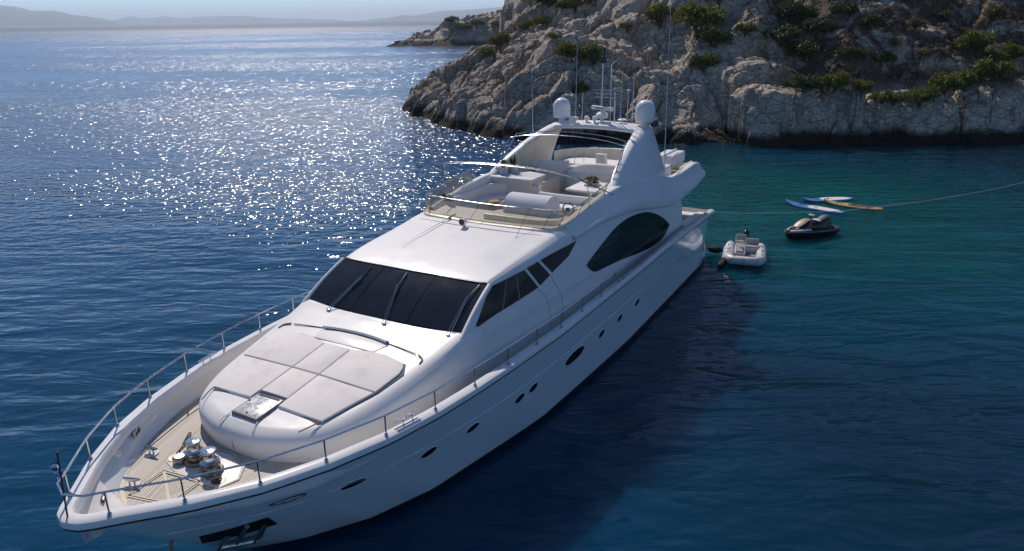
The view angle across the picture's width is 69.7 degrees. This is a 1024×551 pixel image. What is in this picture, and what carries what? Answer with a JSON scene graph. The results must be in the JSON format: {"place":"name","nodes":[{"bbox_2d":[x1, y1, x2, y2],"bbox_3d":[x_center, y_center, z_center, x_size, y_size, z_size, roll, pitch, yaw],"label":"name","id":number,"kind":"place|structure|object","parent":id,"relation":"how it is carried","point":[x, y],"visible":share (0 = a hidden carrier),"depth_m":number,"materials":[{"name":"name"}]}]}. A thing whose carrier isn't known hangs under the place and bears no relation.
{"place":"outdoors","nodes":[
{"label":"outdoors","id":0,"kind":"place"},
{"bbox_2d":[0,5,125,25],"bbox_3d":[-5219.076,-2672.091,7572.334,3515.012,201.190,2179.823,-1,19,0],"label":"mountains","id":1,"kind":"structure","parent":0,"point":[13,16],"depth_m":6782.82,"materials":[{"name":"grey stone"}]},
{"bbox_2d":[111,16,342,23],"bbox_3d":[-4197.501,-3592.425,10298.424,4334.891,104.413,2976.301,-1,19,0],"label":"mountains","id":2,"kind":"structure","parent":0,"point":[171,20],"depth_m":9220.89,"materials":[{"name":"grey stone"}]},
{"bbox_2d":[0,0,504,19],"label":"sky","id":3,"kind":"structure","parent":0,"point":[104,9],"materials":[{"name":"blue"}]},
{"bbox_2d":[364,7,502,20],"bbox_3d":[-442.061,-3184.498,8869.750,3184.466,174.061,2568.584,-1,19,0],"label":"mountains","id":4,"kind":"structure","parent":0,"point":[443,15],"depth_m":8077.27,"materials":[{"name":"grey stone"}]},
{"bbox_2d":[388,9,502,46],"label":"headland","id":5,"kind":"structure","parent":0,"point":[446,33],"depth_m":284.68,"materials":[{"name":"stone"}]},
{"bbox_2d":[444,16,459,23],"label":"shrub","id":6,"kind":"object","parent":5,"relation":"on","point":[452,18],"visible":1,"depth_m":285.22,"materials":[{"name":"green plant"}]},
{"bbox_2d":[454,22,472,30],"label":"shrub","id":7,"kind":"object","parent":5,"relation":"on","point":[461,26],"visible":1,"depth_m":282.46,"materials":[{"name":"green plant"}]},
{"bbox_2d":[469,19,485,24],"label":"shrub","id":8,"kind":"object","parent":5,"relation":"on","point":[477,21],"visible":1,"depth_m":283.82,"materials":[{"name":"green plant"}]},
{"bbox_2d":[491,21,499,25],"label":"shrub","id":9,"kind":"object","parent":5,"relation":"on","point":[496,23],"visible":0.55,"depth_m":282.44,"materials":[{"name":"green plant"}]},
{"bbox_2d":[0,20,1023,550],"bbox_3d":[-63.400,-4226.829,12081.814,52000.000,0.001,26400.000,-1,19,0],"label":"sea","id":10,"kind":"structure","parent":0,"point":[170,192],"depth_m":27.17,"materials":[{"name":"liquid"}]},
{"bbox_2d":[50,9,713,550],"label":"motor yacht","id":11,"kind":"object","parent":10,"relation":"on","point":[436,345],"visible":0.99,"depth_m":16.21,"materials":[{"name":"white plastic"}]},
{"bbox_2d":[168,540,173,550],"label":"anchor chain","id":12,"kind":"object","parent":11,"relation":"hanging from","point":[171,545],"visible":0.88,"depth_m":12.53,"materials":[{"name":"grey metal"}]},
{"bbox_2d":[442,193,453,201],"bbox_3d":[-1.918,-2.346,22.084,0.206,0.205,0.682,-12,22,-28],"label":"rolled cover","id":13,"kind":"object","parent":11,"relation":"on","point":[445,195],"visible":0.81,"depth_m":21.97,"materials":[{"name":"fabric"}]},
{"bbox_2d":[487,199,500,210],"bbox_3d":[-0.536,-2.009,22.561,0.482,0.610,0.495,10,22,28],"label":"wicker pouf","id":14,"kind":"object","parent":11,"relation":"on","point":[493,207],"visible":0.52,"depth_m":22.34,"materials":[{"name":"beige wicker"}]},
{"bbox_2d":[498,159,508,174],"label":"potted plant","id":15,"kind":"object","parent":11,"relation":"on","point":[503,170],"visible":0.88,"depth_m":24.28,"materials":[{"name":"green plant"}]},
{"bbox_2d":[508,154,518,172],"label":"potted plant","id":16,"kind":"object","parent":11,"relation":"on","point":[513,169],"visible":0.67,"depth_m":24.46,"materials":[{"name":"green plant"}]},
{"bbox_2d":[583,176,600,184],"bbox_3d":[2.676,-3.178,24.451,0.635,0.303,0.698,10,22,28],"label":"centrepiece","id":17,"kind":"object","parent":11,"relation":"on","point":[592,180],"visible":0.94,"depth_m":24.28,"materials":[{"name":"green plant"}]},
{"bbox_2d":[714,182,1023,213],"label":"mooring line","id":18,"kind":"object","parent":11,"relation":"attached to","point":[857,209],"visible":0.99,"depth_m":35.00,"materials":[{"name":"grey fabric"}]},
{"bbox_2d":[722,229,766,267],"bbox_3d":[9.860,-1.050,31.119,1.770,1.242,3.071,5,20,17],"label":"inflatable tender","id":19,"kind":"object","parent":10,"relation":"on","point":[748,251],"visible":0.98,"depth_m":31.05,"materials":[{"name":"white plastic"}]},
{"bbox_2d":[706,246,722,252],"bbox_3d":[8.749,-1.214,31.858,0.818,0.471,0.300,16,26,40],"label":"fender","id":20,"kind":"object","parent":19,"relation":"hanging from","point":[715,249],"visible":1,"depth_m":31.71,"materials":[{"name":"black rubber"}]},
{"bbox_2d":[717,248,729,269],"bbox_3d":[8.743,-0.677,30.307,0.300,0.765,0.976,15,25,37],"label":"fender","id":21,"kind":"object","parent":19,"relation":"hanging from","point":[722,263],"visible":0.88,"depth_m":30.15,"materials":[{"name":"black rubber"}]},
{"bbox_2d":[784,213,841,239],"bbox_3d":[13.906,-2.255,34.285,2.993,1.226,1.263,-10,21,-24],"label":"jet ski","id":22,"kind":"object","parent":10,"relation":"on","point":[821,226],"visible":0.98,"depth_m":33.93,"materials":[{"name":"black plastic"}]},
{"bbox_2d":[785,199,844,214],"bbox_3d":[16.097,-3.653,39.126,0.756,0.296,3.300,-17,25,-39],"label":"paddleboard","id":23,"kind":"object","parent":10,"relation":"on","point":[808,207],"visible":0.99,"depth_m":39.00,"materials":[{"name":"blue plastic"}]},
{"bbox_2d":[801,197,852,201],"bbox_3d":[17.488,-4.270,40.825,3.000,0.296,0.756,-3,19,-6],"label":"paddleboard","id":24,"kind":"object","parent":10,"relation":"on","point":[837,199],"visible":0.89,"depth_m":40.67,"materials":[{"name":"blue plastic"}]},
{"bbox_2d":[824,198,882,210],"bbox_3d":[18.295,-3.809,39.475,3.000,0.296,0.737,14,24,36],"label":"paddleboard","id":25,"kind":"object","parent":10,"relation":"on","point":[848,205],"visible":0.93,"depth_m":39.35,"materials":[{"name":"yellow plastic"}]},
{"bbox_2d":[401,0,1023,146],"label":"headland","id":26,"kind":"structure","parent":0,"point":[735,95],"depth_m":64.15,"materials":[{"name":"stone"}]},
{"bbox_2d":[477,45,494,56],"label":"shrub","id":27,"kind":"object","parent":26,"relation":"on","point":[487,51],"visible":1,"depth_m":79.59,"materials":[{"name":"green plant"}]},
{"bbox_2d":[486,30,510,46],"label":"shrub","id":28,"kind":"object","parent":26,"relation":"on","point":[501,37],"visible":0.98,"depth_m":82.90,"materials":[{"name":"green plant"}]},
{"bbox_2d":[517,19,533,29],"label":"shrub","id":29,"kind":"object","parent":26,"relation":"on","point":[526,24],"visible":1,"depth_m":82.87,"materials":[{"name":"green plant"}]},
{"bbox_2d":[532,15,550,25],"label":"shrub","id":30,"kind":"object","parent":26,"relation":"on","point":[541,19],"visible":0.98,"depth_m":82.66,"materials":[{"name":"green plant"}]},
{"bbox_2d":[533,0,556,7],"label":"shrub","id":31,"kind":"object","parent":26,"relation":"on","point":[551,2],"visible":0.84,"depth_m":84.94,"materials":[{"name":"green plant"}]},
{"bbox_2d":[547,31,561,38],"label":"shrub","id":32,"kind":"object","parent":26,"relation":"on","point":[553,35],"visible":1,"depth_m":67.59,"materials":[{"name":"green plant"}]},
{"bbox_2d":[553,1,570,9],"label":"shrub","id":33,"kind":"object","parent":26,"relation":"on","point":[557,5],"visible":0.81,"depth_m":80.83,"materials":[{"name":"green plant"}]},
{"bbox_2d":[552,40,584,62],"bbox_3d":[5.106,-19.810,65.529,2.972,2.363,3.142,3,20,10],"label":"shrub","id":34,"kind":"object","parent":26,"relation":"on","point":[564,48],"visible":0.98,"depth_m":64.87,"materials":[{"name":"green plant"}]},
{"bbox_2d":[558,0,591,12],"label":"shrub","id":35,"kind":"object","parent":26,"relation":"on","point":[574,3],"visible":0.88,"depth_m":80.35,"materials":[{"name":"green plant"}]},
{"bbox_2d":[573,81,590,93],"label":"shrub","id":36,"kind":"object","parent":26,"relation":"on","point":[582,88],"visible":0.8,"depth_m":63.45,"materials":[{"name":"green plant"}]},
{"bbox_2d":[575,41,605,64],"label":"shrub","id":37,"kind":"object","parent":26,"relation":"on","point":[593,51],"visible":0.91,"depth_m":65.19,"materials":[{"name":"green plant"}]},
{"bbox_2d":[617,21,632,31],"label":"shrub","id":38,"kind":"object","parent":26,"relation":"on","point":[627,25],"visible":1,"depth_m":72.88,"materials":[{"name":"green plant"}]},
{"bbox_2d":[644,1,675,27],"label":"shrub","id":39,"kind":"object","parent":26,"relation":"on","point":[655,11],"visible":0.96,"depth_m":71.52,"materials":[{"name":"green plant"}]},
{"bbox_2d":[669,0,728,31],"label":"shrub","id":40,"kind":"object","parent":26,"relation":"on","point":[694,15],"visible":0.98,"depth_m":67.61,"materials":[{"name":"green plant"}]},
{"bbox_2d":[689,50,720,71],"bbox_3d":[16.884,-18.718,64.791,2.721,2.239,2.482,10,22,28],"label":"shrub","id":41,"kind":"object","parent":26,"relation":"on","point":[699,60],"visible":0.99,"depth_m":64.38,"materials":[{"name":"green plant"}]},
{"bbox_2d":[693,25,733,47],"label":"shrub","id":42,"kind":"object","parent":26,"relation":"on","point":[708,34],"visible":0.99,"depth_m":65.77,"materials":[{"name":"green plant"}]},
{"bbox_2d":[426,0,1023,107],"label":"dry scrub","id":43,"kind":"object","parent":26,"relation":"on","point":[897,74],"visible":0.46,"depth_m":66.45,"materials":[{"name":"green plant"}]},
{"bbox_2d":[733,22,759,36],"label":"shrub","id":44,"kind":"object","parent":26,"relation":"on","point":[748,27],"visible":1,"depth_m":66.95,"materials":[{"name":"green plant"}]},
{"bbox_2d":[763,23,803,47],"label":"shrub","id":45,"kind":"object","parent":26,"relation":"on","point":[787,32],"visible":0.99,"depth_m":66.73,"materials":[{"name":"green plant"}]},
{"bbox_2d":[782,82,802,89],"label":"shrub","id":46,"kind":"object","parent":26,"relation":"on","point":[787,84],"visible":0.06,"depth_m":62.93,"materials":[{"name":"green plant"}]},
{"bbox_2d":[774,0,817,23],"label":"shrub","id":47,"kind":"object","parent":26,"relation":"on","point":[791,9],"visible":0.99,"depth_m":68.62,"materials":[{"name":"green plant"}]},
{"bbox_2d":[784,38,823,61],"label":"shrub","id":48,"kind":"object","parent":26,"relation":"on","point":[799,48],"visible":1,"depth_m":65.67,"materials":[{"name":"green plant"}]},
{"bbox_2d":[788,74,821,92],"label":"shrub","id":49,"kind":"object","parent":26,"relation":"on","point":[805,83],"visible":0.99,"depth_m":57.90,"materials":[{"name":"green plant"}]},
{"bbox_2d":[799,17,839,37],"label":"shrub","id":50,"kind":"object","parent":26,"relation":"on","point":[816,25],"visible":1,"depth_m":66.41,"materials":[{"name":"green plant"}]},
{"bbox_2d":[811,71,840,93],"bbox_3d":[25.446,-15.532,59.888,2.524,2.122,2.767,-17,25,-38],"label":"shrub","id":51,"kind":"object","parent":26,"relation":"on","point":[824,86],"visible":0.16,"depth_m":59.71,"materials":[{"name":"green plant"}]},
{"bbox_2d":[821,69,850,90],"bbox_3d":[26.014,-15.469,58.584,2.181,2.014,2.732,-13,23,-31],"label":"shrub","id":52,"kind":"object","parent":26,"relation":"on","point":[842,78],"visible":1,"depth_m":58.13,"materials":[{"name":"green plant"}]},
{"bbox_2d":[827,0,859,18],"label":"shrub","id":53,"kind":"object","parent":26,"relation":"on","point":[849,7],"visible":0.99,"depth_m":66.33,"materials":[{"name":"green plant"}]},
{"bbox_2d":[834,45,867,59],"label":"shrub","id":54,"kind":"object","parent":26,"relation":"on","point":[855,51],"visible":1,"depth_m":63.33,"materials":[{"name":"green plant"}]},
{"bbox_2d":[849,78,874,98],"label":"shrub","id":55,"kind":"object","parent":26,"relation":"on","point":[863,86],"visible":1,"depth_m":58.18,"materials":[{"name":"green plant"}]},
{"bbox_2d":[857,12,886,29],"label":"shrub","id":56,"kind":"object","parent":26,"relation":"on","point":[873,19],"visible":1,"depth_m":64.58,"materials":[{"name":"green plant"}]},
{"bbox_2d":[868,88,896,104],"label":"shrub","id":57,"kind":"object","parent":26,"relation":"on","point":[879,96],"visible":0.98,"depth_m":58.87,"materials":[{"name":"green plant"}]},
{"bbox_2d":[871,50,896,63],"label":"shrub","id":58,"kind":"object","parent":26,"relation":"on","point":[885,55],"visible":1,"depth_m":63.29,"materials":[{"name":"green plant"}]},
{"bbox_2d":[887,37,902,45],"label":"shrub","id":59,"kind":"object","parent":26,"relation":"on","point":[895,41],"visible":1,"depth_m":63.99,"materials":[{"name":"green plant"}]},
{"bbox_2d":[883,93,907,105],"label":"shrub","id":60,"kind":"object","parent":26,"relation":"on","point":[898,97],"visible":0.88,"depth_m":58.39,"materials":[{"name":"green plant"}]},
{"bbox_2d":[905,17,928,29],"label":"shrub","id":61,"kind":"object","parent":26,"relation":"on","point":[916,22],"visible":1,"depth_m":65.18,"materials":[{"name":"green plant"}]},
{"bbox_2d":[914,48,932,56],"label":"shrub","id":62,"kind":"object","parent":26,"relation":"on","point":[926,51],"visible":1,"depth_m":62.70,"materials":[{"name":"green plant"}]},
{"bbox_2d":[904,84,943,107],"bbox_3d":[32.555,-14.245,58.599,3.024,2.171,2.414,-8,21,-20],"label":"shrub","id":63,"kind":"object","parent":26,"relation":"on","point":[918,94],"visible":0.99,"depth_m":58.05,"materials":[{"name":"green plant"}]},
{"bbox_2d":[933,9,954,20],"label":"shrub","id":64,"kind":"object","parent":26,"relation":"on","point":[942,14],"visible":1,"depth_m":67.17,"materials":[{"name":"green plant"}]},
{"bbox_2d":[926,70,965,95],"bbox_3d":[34.786,-15.236,58.970,2.822,2.368,2.984,-13,22,-30],"label":"shrub","id":65,"kind":"object","parent":26,"relation":"on","point":[952,81],"visible":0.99,"depth_m":58.42,"materials":[{"name":"green plant"}]},
{"bbox_2d":[958,27,974,33],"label":"shrub","id":66,"kind":"object","parent":26,"relation":"on","point":[962,30],"visible":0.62,"depth_m":66.29,"materials":[{"name":"green plant"}]},
{"bbox_2d":[954,67,979,90],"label":"shrub","id":67,"kind":"object","parent":26,"relation":"on","point":[969,78],"visible":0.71,"depth_m":58.83,"materials":[{"name":"green plant"}]},
{"bbox_2d":[953,28,996,57],"bbox_3d":[40.260,-20.031,63.891,3.391,2.876,3.207,-19,26,-41],"label":"shrub","id":68,"kind":"object","parent":26,"relation":"on","point":[970,39],"visible":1,"depth_m":63.35,"materials":[{"name":"green plant"}]},
{"bbox_2d":[968,69,982,82],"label":"shrub","id":69,"kind":"object","parent":26,"relation":"on","point":[978,75],"visible":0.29,"depth_m":60.81,"materials":[{"name":"green plant"}]},
{"bbox_2d":[970,55,1018,81],"bbox_3d":[39.802,-16.739,60.473,3.741,2.732,2.986,-12,22,-28],"label":"shrub","id":70,"kind":"object","parent":26,"relation":"on","point":[988,68],"visible":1,"depth_m":59.97,"materials":[{"name":"green plant"}]},
{"bbox_2d":[978,50,1012,62],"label":"shrub","id":71,"kind":"object","parent":26,"relation":"on","point":[997,55],"visible":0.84,"depth_m":63.49,"materials":[{"name":"green plant"}]},
{"bbox_2d":[982,2,1009,20],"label":"shrub","id":72,"kind":"object","parent":26,"relation":"on","point":[994,10],"visible":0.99,"depth_m":65.84,"materials":[{"name":"green plant"}]},
{"bbox_2d":[999,39,1023,58],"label":"shrub","id":73,"kind":"object","parent":26,"relation":"on","point":[1012,49],"visible":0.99,"depth_m":63.07,"materials":[{"name":"green plant"}]}
]}

